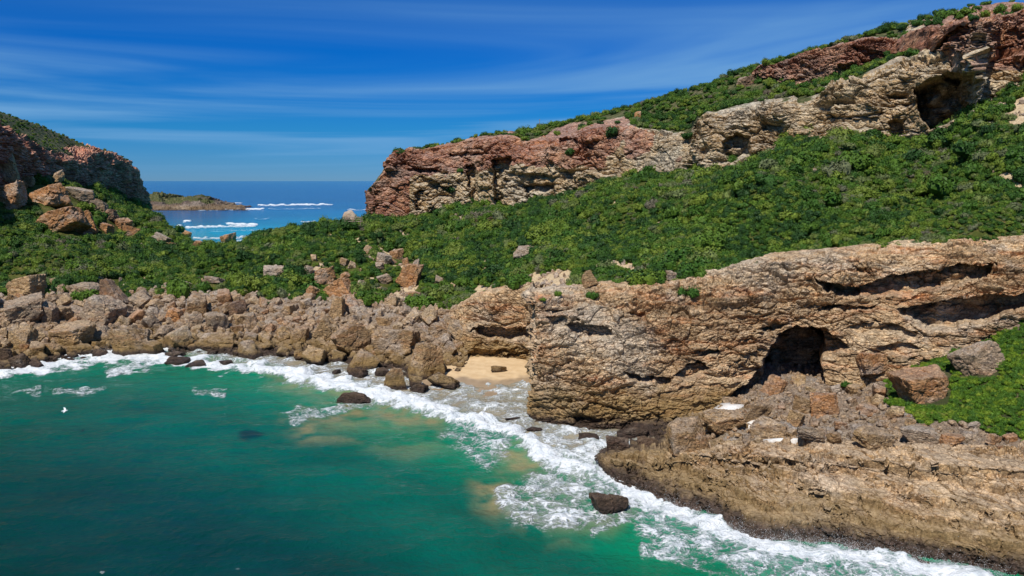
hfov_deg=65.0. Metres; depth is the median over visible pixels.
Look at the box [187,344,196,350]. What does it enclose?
boulder
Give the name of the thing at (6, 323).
boulder
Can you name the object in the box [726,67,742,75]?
shrub
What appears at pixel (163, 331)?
boulder
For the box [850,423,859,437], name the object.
boulder
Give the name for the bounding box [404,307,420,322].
boulder
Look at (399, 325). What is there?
boulder
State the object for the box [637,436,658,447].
boulder
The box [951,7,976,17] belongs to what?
shrub
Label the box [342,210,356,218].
boulder
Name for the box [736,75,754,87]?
boulder
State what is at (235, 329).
boulder
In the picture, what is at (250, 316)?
boulder
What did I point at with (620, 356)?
cliff terrain
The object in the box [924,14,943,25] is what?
shrub
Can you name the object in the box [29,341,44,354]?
boulder
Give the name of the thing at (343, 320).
boulder
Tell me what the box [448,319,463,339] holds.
boulder
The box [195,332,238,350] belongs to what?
boulder
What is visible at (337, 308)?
boulder
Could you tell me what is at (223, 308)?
boulder
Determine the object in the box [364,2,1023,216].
cliff terrain
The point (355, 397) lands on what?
boulder
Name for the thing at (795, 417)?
boulder
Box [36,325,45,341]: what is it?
boulder
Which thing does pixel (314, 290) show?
boulder
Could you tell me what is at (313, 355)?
boulder
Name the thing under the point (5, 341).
boulder
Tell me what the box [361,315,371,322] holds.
boulder
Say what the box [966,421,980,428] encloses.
boulder
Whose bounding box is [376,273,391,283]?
boulder
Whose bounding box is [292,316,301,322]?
boulder
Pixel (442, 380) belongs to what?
boulder
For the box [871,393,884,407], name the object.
boulder
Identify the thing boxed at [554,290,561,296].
shrub
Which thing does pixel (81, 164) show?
headland terrain
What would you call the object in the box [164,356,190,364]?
boulder
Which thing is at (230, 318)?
boulder
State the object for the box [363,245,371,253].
boulder
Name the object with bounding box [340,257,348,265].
boulder
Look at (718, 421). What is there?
boulder
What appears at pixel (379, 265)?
boulder
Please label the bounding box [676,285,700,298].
shrub
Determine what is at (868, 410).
boulder
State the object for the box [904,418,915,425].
boulder
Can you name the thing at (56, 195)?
boulder
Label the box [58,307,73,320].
boulder
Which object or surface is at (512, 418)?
boulder
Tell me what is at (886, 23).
shrub
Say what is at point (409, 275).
boulder
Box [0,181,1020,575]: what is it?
sea
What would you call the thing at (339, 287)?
boulder
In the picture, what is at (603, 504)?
boulder
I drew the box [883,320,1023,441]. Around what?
bank vegetation
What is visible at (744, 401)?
boulder
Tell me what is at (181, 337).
boulder
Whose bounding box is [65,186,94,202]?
boulder
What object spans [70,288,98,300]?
shrub
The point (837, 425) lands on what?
boulder
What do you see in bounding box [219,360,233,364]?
boulder
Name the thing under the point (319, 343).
boulder
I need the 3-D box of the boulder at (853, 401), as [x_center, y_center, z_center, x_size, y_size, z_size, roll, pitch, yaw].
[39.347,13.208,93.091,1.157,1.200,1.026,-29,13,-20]
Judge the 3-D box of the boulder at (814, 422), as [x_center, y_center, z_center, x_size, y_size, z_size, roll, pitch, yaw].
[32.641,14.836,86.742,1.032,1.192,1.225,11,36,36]
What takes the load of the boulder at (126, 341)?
on the boulder beach ground at (268, 320)
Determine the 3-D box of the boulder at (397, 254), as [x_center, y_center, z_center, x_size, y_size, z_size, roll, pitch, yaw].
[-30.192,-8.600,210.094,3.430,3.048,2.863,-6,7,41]
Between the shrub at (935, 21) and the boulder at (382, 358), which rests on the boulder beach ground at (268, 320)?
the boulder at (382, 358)
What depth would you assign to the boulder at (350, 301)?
151.00 m
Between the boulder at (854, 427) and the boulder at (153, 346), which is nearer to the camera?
the boulder at (854, 427)
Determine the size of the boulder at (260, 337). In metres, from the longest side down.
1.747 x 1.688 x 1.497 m
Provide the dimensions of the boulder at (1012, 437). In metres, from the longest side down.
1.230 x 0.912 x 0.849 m
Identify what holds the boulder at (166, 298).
on the boulder beach ground at (268, 320)
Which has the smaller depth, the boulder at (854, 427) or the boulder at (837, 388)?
the boulder at (854, 427)
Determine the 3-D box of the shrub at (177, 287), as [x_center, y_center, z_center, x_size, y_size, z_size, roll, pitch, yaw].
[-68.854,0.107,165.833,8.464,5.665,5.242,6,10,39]
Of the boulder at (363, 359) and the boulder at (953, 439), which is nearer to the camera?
the boulder at (953, 439)
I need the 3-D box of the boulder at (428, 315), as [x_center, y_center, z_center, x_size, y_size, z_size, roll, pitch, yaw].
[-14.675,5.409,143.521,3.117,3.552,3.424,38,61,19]
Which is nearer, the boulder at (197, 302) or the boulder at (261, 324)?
the boulder at (261, 324)
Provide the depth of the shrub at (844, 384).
100.04 m
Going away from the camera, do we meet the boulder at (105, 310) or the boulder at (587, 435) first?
the boulder at (587, 435)
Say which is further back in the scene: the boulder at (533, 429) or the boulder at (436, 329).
the boulder at (436, 329)
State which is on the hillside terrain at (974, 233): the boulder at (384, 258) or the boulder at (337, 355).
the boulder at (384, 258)
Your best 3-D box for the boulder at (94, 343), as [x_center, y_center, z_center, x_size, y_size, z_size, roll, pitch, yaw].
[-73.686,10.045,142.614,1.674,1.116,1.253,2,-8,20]
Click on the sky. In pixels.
(181, 90)
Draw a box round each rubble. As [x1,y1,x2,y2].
[0,284,467,375]
[76,98,1023,301]
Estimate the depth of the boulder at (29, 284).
159.27 m
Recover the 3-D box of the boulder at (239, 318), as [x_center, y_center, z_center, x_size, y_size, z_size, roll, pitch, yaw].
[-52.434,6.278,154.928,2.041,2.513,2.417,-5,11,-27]
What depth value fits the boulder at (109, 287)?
161.34 m
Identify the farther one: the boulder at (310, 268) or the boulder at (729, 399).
the boulder at (310, 268)
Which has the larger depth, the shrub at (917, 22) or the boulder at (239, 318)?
the shrub at (917, 22)
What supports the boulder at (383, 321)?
on the boulder beach ground at (268, 320)
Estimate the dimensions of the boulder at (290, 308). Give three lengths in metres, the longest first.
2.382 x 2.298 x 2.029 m
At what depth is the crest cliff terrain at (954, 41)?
145.83 m
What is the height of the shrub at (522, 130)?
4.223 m
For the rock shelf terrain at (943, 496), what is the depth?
69.97 m
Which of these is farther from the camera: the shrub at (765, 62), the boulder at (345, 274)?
the shrub at (765, 62)
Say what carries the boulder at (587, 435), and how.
in the sea
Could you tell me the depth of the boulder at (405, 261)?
193.26 m
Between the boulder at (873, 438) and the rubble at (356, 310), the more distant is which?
the rubble at (356, 310)
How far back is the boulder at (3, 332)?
139.80 m
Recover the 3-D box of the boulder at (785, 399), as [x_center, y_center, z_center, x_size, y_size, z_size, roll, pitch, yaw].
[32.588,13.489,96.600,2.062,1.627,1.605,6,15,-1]
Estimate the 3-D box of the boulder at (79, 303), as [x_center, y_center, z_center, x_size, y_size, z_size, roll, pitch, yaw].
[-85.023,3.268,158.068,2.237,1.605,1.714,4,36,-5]
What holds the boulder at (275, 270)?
on the hillside terrain at (974, 233)
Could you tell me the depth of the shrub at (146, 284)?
172.79 m
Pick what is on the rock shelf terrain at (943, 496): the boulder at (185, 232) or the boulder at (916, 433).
the boulder at (916, 433)
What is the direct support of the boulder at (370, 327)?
on the boulder beach ground at (268, 320)
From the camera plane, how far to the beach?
124.10 m
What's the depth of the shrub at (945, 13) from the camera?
186.11 m
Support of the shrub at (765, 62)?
on the crest cliff terrain at (806, 66)
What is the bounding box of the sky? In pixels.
[0,0,1023,180]
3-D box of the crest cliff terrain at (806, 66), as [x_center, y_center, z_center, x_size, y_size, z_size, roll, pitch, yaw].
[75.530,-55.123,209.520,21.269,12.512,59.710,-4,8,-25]
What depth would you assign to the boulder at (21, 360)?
129.32 m
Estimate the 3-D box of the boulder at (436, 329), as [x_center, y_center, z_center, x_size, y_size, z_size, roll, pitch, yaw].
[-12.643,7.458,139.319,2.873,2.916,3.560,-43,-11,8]
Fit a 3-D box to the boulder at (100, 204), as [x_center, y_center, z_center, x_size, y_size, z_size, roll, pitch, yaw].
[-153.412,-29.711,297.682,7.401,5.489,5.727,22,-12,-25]
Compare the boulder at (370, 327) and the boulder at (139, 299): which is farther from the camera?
the boulder at (139, 299)
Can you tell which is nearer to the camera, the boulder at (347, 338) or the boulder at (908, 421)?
the boulder at (908, 421)
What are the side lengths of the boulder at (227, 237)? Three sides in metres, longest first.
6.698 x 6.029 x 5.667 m
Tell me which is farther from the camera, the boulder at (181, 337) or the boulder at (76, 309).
the boulder at (76, 309)
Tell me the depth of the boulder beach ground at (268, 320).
146.45 m
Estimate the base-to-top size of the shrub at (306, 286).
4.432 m
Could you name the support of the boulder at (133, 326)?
on the boulder beach ground at (268, 320)
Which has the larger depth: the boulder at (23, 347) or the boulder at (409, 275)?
the boulder at (409, 275)
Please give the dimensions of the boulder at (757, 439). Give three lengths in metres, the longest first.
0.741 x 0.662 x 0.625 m
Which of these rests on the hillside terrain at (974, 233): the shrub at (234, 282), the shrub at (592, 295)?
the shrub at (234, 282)
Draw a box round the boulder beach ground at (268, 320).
[0,291,467,371]
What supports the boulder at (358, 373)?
in the sea
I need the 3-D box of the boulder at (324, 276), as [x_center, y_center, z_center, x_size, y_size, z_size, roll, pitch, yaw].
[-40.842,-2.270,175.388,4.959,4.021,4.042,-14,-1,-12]
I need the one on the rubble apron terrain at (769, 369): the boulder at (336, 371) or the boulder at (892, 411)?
the boulder at (892, 411)
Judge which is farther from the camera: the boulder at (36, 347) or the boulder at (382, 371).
the boulder at (36, 347)
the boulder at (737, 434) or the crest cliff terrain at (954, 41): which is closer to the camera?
the boulder at (737, 434)
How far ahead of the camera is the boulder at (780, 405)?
94.39 m
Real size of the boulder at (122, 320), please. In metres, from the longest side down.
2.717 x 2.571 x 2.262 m
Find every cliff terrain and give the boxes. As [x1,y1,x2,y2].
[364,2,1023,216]
[446,235,1023,429]
[752,37,896,84]
[890,10,1023,73]
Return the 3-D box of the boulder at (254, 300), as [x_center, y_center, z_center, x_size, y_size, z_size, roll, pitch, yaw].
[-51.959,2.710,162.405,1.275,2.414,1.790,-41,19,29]
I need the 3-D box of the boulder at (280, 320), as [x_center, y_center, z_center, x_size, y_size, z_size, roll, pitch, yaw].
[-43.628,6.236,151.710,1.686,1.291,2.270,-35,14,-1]
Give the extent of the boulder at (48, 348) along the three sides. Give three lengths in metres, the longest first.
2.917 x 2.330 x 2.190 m
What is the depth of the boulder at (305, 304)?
157.37 m
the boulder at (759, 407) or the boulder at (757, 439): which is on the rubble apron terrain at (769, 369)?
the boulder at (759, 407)
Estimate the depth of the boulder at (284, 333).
143.29 m
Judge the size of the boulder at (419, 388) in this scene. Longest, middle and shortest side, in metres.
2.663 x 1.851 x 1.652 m
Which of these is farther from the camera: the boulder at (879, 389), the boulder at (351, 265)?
the boulder at (351, 265)
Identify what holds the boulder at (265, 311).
on the boulder beach ground at (268, 320)
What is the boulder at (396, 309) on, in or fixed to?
on the boulder beach ground at (268, 320)
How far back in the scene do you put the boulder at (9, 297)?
157.29 m
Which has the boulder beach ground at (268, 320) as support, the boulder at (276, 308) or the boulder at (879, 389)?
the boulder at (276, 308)
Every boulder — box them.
[0,153,19,181]
[0,180,27,209]
[0,321,9,326]
[0,327,7,337]
[0,348,12,359]
[1,338,11,346]
[3,291,43,324]
[4,294,14,300]
[6,274,46,297]
[8,324,38,348]
[8,353,30,367]
[19,344,28,352]
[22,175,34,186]
[28,183,72,208]
[28,359,43,366]
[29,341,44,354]
[36,206,91,233]
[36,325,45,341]
[40,301,58,323]
[44,343,60,354]
[48,320,96,345]
[53,169,64,182]
[56,293,71,305]
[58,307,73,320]
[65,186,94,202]
[67,316,81,322]
[68,343,91,354]
[70,282,99,291]
[71,305,82,314]
[73,300,84,306]
[79,294,127,325]
[84,210,97,234]
[89,198,107,211]
[91,341,101,346]
[92,348,107,356]
[93,325,109,341]
[98,222,113,233]
[99,278,129,303]
[105,209,118,220]
[107,328,150,355]
[113,218,132,229]
[115,315,131,325]
[122,225,140,235]
[127,324,137,327]
[128,290,152,308]
[129,309,146,322]
[140,314,161,331]
[143,340,164,353]
[145,298,164,309]
[146,306,159,315]
[152,232,171,241]
[152,324,173,339]
[162,294,174,301]
[164,324,192,349]
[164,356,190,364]
[165,307,183,321]
[165,351,185,355]
[167,301,176,308]
[176,321,182,327]
[180,313,203,327]
[181,230,191,236]
[185,359,205,367]
[186,292,207,316]
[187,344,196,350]
[191,324,201,331]
[193,240,201,246]
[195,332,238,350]
[204,276,224,282]
[204,311,228,331]
[207,298,216,306]
[212,302,228,313]
[216,288,231,304]
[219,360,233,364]
[220,232,236,241]
[227,299,246,315]
[228,315,233,322]
[230,324,243,333]
[231,293,240,300]
[233,314,244,324]
[237,340,262,359]
[243,311,257,323]
[243,331,258,340]
[250,295,259,304]
[256,321,265,328]
[258,333,266,341]
[259,297,267,306]
[261,309,268,314]
[263,265,283,275]
[264,323,274,331]
[272,304,282,312]
[276,317,284,324]
[276,326,292,341]
[276,346,291,356]
[283,339,290,344]
[284,304,295,314]
[290,325,308,344]
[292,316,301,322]
[294,349,303,359]
[299,298,311,309]
[302,345,327,364]
[304,265,313,273]
[306,285,319,295]
[309,309,315,314]
[311,254,316,260]
[312,314,338,341]
[314,266,335,284]
[314,338,327,347]
[319,307,328,313]
[323,277,351,296]
[329,340,336,347]
[330,297,345,319]
[330,323,372,353]
[331,350,346,361]
[332,369,340,373]
[336,392,370,403]
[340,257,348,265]
[340,272,349,277]
[340,317,347,323]
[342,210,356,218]
[345,295,359,313]
[347,367,367,377]
[348,261,355,268]
[348,315,358,320]
[348,348,379,369]
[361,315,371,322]
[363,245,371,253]
[365,324,375,334]
[371,328,420,357]
[375,262,383,269]
[375,316,392,325]
[375,367,388,375]
[376,252,391,263]
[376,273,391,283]
[377,354,385,363]
[383,296,401,306]
[384,367,406,389]
[389,248,403,259]
[391,356,404,367]
[392,322,403,329]
[393,306,400,313]
[395,263,423,287]
[400,304,411,315]
[402,257,408,264]
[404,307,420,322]
[405,291,420,295]
[406,341,444,379]
[409,375,422,386]
[410,384,428,392]
[412,322,429,337]
[420,304,437,326]
[427,372,459,388]
[428,322,447,337]
[435,275,443,282]
[442,341,456,355]
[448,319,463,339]
[450,356,457,363]
[457,340,463,350]
[491,366,506,371]
[505,417,519,420]
[513,245,533,257]
[526,427,541,430]
[578,432,598,439]
[581,270,598,287]
[589,492,628,514]
[606,435,628,450]
[616,426,648,438]
[634,111,640,116]
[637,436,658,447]
[665,270,676,279]
[666,416,709,455]
[700,409,745,434]
[721,397,737,402]
[734,432,741,436]
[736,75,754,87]
[740,397,749,407]
[742,433,749,445]
[745,398,771,422]
[749,415,787,439]
[753,436,760,442]
[759,374,787,395]
[774,393,791,405]
[777,401,785,409]
[786,428,796,436]
[787,409,804,426]
[792,394,810,413]
[797,427,824,441]
[805,386,815,391]
[810,392,839,418]
[810,418,820,427]
[826,432,841,443]
[828,384,841,393]
[834,421,847,429]
[844,383,863,394]
[846,397,857,406]
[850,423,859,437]
[850,425,895,450]
[855,352,888,374]
[858,403,879,416]
[865,396,871,401]
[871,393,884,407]
[872,383,886,396]
[877,420,889,428]
[884,405,904,418]
[886,364,948,403]
[900,424,938,444]
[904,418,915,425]
[939,433,964,446]
[947,340,1004,375]
[959,430,973,442]
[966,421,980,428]
[985,434,1001,444]
[1002,432,1017,442]
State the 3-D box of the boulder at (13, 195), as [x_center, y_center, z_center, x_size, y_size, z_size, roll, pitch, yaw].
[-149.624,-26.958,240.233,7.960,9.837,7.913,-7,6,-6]
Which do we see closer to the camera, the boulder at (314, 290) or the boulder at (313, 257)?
the boulder at (314, 290)
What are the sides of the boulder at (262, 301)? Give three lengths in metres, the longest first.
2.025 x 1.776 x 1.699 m
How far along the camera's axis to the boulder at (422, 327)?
138.86 m
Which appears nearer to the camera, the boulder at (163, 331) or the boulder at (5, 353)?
the boulder at (5, 353)
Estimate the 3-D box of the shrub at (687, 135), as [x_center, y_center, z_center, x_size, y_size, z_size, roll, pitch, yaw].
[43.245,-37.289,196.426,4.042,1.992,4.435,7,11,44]
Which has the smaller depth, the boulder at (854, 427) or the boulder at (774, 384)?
the boulder at (854, 427)
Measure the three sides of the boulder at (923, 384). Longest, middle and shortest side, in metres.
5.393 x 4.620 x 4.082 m
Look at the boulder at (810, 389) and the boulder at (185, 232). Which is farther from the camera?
the boulder at (185, 232)
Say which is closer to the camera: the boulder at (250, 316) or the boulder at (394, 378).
the boulder at (394, 378)
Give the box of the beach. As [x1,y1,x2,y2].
[422,356,529,395]
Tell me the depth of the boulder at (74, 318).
149.06 m
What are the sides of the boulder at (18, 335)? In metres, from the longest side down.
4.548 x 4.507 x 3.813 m
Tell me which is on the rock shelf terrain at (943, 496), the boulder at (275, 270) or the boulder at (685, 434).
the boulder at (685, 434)
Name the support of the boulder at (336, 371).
in the sea
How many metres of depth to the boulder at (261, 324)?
147.75 m
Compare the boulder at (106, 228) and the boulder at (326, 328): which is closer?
the boulder at (326, 328)
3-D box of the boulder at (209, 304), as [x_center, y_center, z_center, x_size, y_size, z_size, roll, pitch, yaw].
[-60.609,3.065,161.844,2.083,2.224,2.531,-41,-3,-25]
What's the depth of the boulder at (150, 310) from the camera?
156.16 m
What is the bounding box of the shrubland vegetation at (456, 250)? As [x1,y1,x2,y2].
[0,0,1023,309]
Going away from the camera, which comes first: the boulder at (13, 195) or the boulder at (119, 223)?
the boulder at (13, 195)
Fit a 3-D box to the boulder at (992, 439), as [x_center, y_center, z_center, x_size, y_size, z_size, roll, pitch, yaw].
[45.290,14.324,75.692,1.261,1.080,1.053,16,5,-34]
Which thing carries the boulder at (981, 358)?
on the rubble apron terrain at (769, 369)
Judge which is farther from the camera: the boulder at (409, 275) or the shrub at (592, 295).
the boulder at (409, 275)
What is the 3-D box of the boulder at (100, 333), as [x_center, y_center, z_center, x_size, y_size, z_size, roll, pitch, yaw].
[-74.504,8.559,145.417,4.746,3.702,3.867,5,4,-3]
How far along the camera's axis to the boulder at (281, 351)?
137.34 m
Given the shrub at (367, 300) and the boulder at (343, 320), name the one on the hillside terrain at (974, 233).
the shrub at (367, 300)
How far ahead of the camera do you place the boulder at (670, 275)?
109.81 m
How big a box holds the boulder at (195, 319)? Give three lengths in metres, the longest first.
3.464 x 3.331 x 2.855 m
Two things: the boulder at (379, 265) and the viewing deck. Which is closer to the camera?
the boulder at (379, 265)
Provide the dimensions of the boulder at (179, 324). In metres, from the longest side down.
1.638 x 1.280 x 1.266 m
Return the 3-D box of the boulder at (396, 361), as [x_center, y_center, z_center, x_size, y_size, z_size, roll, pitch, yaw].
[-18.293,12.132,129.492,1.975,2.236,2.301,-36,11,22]
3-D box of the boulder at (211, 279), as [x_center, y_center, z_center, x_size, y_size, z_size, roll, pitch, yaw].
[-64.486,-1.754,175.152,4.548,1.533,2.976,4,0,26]
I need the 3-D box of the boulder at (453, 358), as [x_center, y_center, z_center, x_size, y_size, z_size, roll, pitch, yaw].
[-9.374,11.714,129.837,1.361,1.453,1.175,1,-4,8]
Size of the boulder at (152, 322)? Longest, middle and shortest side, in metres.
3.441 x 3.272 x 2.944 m
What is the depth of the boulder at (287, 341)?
142.44 m
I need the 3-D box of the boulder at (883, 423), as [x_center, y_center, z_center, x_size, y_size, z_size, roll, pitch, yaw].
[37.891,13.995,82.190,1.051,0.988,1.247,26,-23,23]
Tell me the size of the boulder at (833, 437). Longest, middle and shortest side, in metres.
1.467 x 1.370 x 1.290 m
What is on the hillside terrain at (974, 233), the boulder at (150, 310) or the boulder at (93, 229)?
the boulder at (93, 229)
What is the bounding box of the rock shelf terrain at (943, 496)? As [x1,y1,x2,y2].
[594,437,1023,575]
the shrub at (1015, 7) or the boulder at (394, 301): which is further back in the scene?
the shrub at (1015, 7)
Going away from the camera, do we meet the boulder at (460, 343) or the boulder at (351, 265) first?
the boulder at (460, 343)
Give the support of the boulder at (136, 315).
on the boulder beach ground at (268, 320)
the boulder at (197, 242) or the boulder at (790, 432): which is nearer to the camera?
the boulder at (790, 432)
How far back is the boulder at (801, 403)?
91.91 m
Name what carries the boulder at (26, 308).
on the boulder beach ground at (268, 320)
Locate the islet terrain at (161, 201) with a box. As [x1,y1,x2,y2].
[149,191,252,210]
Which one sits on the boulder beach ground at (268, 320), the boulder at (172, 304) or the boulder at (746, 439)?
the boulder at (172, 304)
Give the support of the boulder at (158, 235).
on the hillside terrain at (974, 233)
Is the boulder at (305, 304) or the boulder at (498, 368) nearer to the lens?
the boulder at (498, 368)
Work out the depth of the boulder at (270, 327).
147.16 m
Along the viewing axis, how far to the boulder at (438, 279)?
167.02 m
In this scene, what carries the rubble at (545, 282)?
on the hillside terrain at (974, 233)
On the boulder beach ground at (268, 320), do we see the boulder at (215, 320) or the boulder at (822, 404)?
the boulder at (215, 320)
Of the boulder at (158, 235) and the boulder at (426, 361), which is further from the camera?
the boulder at (158, 235)
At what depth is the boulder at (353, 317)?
146.22 m
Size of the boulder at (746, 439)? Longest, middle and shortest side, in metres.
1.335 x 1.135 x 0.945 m
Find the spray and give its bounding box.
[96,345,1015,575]
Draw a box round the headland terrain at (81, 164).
[0,113,152,208]
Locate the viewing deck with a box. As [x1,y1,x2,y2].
[344,217,361,224]
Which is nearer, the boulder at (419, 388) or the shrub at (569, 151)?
the boulder at (419, 388)
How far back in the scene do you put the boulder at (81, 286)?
162.94 m
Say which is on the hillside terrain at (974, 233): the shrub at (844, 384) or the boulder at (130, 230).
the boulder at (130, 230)
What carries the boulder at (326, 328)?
on the boulder beach ground at (268, 320)
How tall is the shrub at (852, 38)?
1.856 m
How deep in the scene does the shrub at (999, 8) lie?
175.57 m
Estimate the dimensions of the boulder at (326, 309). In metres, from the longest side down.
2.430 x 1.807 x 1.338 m
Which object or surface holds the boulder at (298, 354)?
on the boulder beach ground at (268, 320)
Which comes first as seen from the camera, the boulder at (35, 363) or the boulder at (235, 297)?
the boulder at (35, 363)
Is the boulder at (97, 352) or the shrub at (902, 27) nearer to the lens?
the boulder at (97, 352)
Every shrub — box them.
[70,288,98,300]
[141,281,160,286]
[163,274,193,298]
[195,279,210,290]
[230,276,244,286]
[300,280,323,290]
[361,290,384,306]
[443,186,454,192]
[516,125,531,134]
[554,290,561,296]
[565,147,573,155]
[585,290,599,299]
[605,125,619,137]
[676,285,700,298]
[680,131,692,138]
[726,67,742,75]
[760,57,769,65]
[840,379,851,387]
[846,34,859,40]
[880,21,896,30]
[895,24,907,30]
[910,19,923,25]
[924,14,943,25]
[934,8,954,18]
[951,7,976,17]
[968,14,979,20]
[992,4,1007,13]
[1010,3,1023,11]
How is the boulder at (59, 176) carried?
on the hillside terrain at (974, 233)
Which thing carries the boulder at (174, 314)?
on the boulder beach ground at (268, 320)
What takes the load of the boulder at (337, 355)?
on the boulder beach ground at (268, 320)
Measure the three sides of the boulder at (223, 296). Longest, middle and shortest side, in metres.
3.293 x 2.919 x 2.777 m
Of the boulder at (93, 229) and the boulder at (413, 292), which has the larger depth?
the boulder at (93, 229)
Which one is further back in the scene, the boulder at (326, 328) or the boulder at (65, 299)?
the boulder at (65, 299)
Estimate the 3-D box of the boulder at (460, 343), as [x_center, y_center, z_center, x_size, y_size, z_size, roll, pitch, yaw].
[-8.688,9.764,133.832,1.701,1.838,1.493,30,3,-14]
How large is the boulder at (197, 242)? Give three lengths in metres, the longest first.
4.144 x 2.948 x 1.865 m
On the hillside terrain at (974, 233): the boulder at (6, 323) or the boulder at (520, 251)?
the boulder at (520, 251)
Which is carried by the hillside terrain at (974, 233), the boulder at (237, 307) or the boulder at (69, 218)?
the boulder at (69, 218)
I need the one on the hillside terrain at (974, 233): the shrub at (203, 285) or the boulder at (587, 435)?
the shrub at (203, 285)
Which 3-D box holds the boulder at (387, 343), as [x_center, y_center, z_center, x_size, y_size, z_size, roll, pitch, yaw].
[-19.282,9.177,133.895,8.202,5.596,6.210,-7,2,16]
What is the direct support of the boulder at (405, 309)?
on the boulder beach ground at (268, 320)
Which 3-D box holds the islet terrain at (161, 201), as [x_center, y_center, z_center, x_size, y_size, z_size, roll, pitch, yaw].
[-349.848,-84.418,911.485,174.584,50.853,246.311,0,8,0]
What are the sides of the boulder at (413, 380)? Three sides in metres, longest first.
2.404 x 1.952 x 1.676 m
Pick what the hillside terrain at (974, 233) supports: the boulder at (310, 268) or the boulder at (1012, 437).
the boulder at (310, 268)
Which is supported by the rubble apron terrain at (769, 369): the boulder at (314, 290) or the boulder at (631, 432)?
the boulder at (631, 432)
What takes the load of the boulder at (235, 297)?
on the boulder beach ground at (268, 320)
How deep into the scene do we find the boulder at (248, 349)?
136.69 m
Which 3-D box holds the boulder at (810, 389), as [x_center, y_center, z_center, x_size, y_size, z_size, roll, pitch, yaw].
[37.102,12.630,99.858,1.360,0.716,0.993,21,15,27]
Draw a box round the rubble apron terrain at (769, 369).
[630,324,1023,446]
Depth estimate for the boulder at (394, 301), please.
150.57 m
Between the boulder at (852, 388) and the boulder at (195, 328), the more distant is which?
the boulder at (195, 328)
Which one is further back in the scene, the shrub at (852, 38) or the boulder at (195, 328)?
the shrub at (852, 38)
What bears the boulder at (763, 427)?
on the rubble apron terrain at (769, 369)
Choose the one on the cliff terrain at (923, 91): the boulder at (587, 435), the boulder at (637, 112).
the boulder at (637, 112)
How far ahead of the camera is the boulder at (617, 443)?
87.17 m
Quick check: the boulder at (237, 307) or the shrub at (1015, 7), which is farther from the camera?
the shrub at (1015, 7)
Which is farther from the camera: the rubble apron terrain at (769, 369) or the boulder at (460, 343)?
the boulder at (460, 343)
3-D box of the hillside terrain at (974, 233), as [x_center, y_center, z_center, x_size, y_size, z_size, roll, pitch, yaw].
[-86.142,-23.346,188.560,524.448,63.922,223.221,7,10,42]
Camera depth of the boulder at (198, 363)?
130.80 m
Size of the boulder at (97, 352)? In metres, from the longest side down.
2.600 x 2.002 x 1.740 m
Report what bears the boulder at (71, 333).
on the boulder beach ground at (268, 320)
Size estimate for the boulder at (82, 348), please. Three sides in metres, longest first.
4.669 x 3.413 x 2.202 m
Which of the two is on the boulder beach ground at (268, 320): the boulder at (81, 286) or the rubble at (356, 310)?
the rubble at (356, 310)
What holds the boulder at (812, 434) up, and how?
on the rock shelf terrain at (943, 496)
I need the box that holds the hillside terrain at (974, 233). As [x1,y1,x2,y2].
[0,97,1023,303]
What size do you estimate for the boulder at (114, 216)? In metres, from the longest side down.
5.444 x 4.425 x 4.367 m
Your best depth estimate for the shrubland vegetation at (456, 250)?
159.26 m
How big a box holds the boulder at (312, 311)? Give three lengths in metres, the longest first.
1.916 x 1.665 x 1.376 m
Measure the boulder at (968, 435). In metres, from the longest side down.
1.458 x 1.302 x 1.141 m
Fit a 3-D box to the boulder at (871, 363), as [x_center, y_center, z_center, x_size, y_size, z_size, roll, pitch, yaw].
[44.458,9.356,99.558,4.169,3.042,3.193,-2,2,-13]
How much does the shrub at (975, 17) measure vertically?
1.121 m
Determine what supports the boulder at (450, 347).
on the beach
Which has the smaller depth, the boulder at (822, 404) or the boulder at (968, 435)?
the boulder at (968, 435)
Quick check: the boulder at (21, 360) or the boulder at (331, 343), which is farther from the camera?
the boulder at (331, 343)
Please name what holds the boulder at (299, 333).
on the boulder beach ground at (268, 320)
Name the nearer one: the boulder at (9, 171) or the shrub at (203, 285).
the shrub at (203, 285)
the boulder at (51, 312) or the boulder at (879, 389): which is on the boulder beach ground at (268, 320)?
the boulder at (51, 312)
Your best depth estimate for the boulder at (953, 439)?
75.36 m
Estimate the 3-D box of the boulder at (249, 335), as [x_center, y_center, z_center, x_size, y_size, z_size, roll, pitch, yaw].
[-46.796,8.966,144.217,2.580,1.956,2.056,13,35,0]
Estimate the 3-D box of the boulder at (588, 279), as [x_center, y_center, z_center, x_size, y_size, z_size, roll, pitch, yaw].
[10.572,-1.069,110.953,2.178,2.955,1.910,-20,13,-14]
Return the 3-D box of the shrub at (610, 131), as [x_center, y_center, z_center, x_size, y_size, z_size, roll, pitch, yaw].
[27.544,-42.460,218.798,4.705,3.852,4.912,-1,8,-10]
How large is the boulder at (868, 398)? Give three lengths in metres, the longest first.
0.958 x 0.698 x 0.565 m

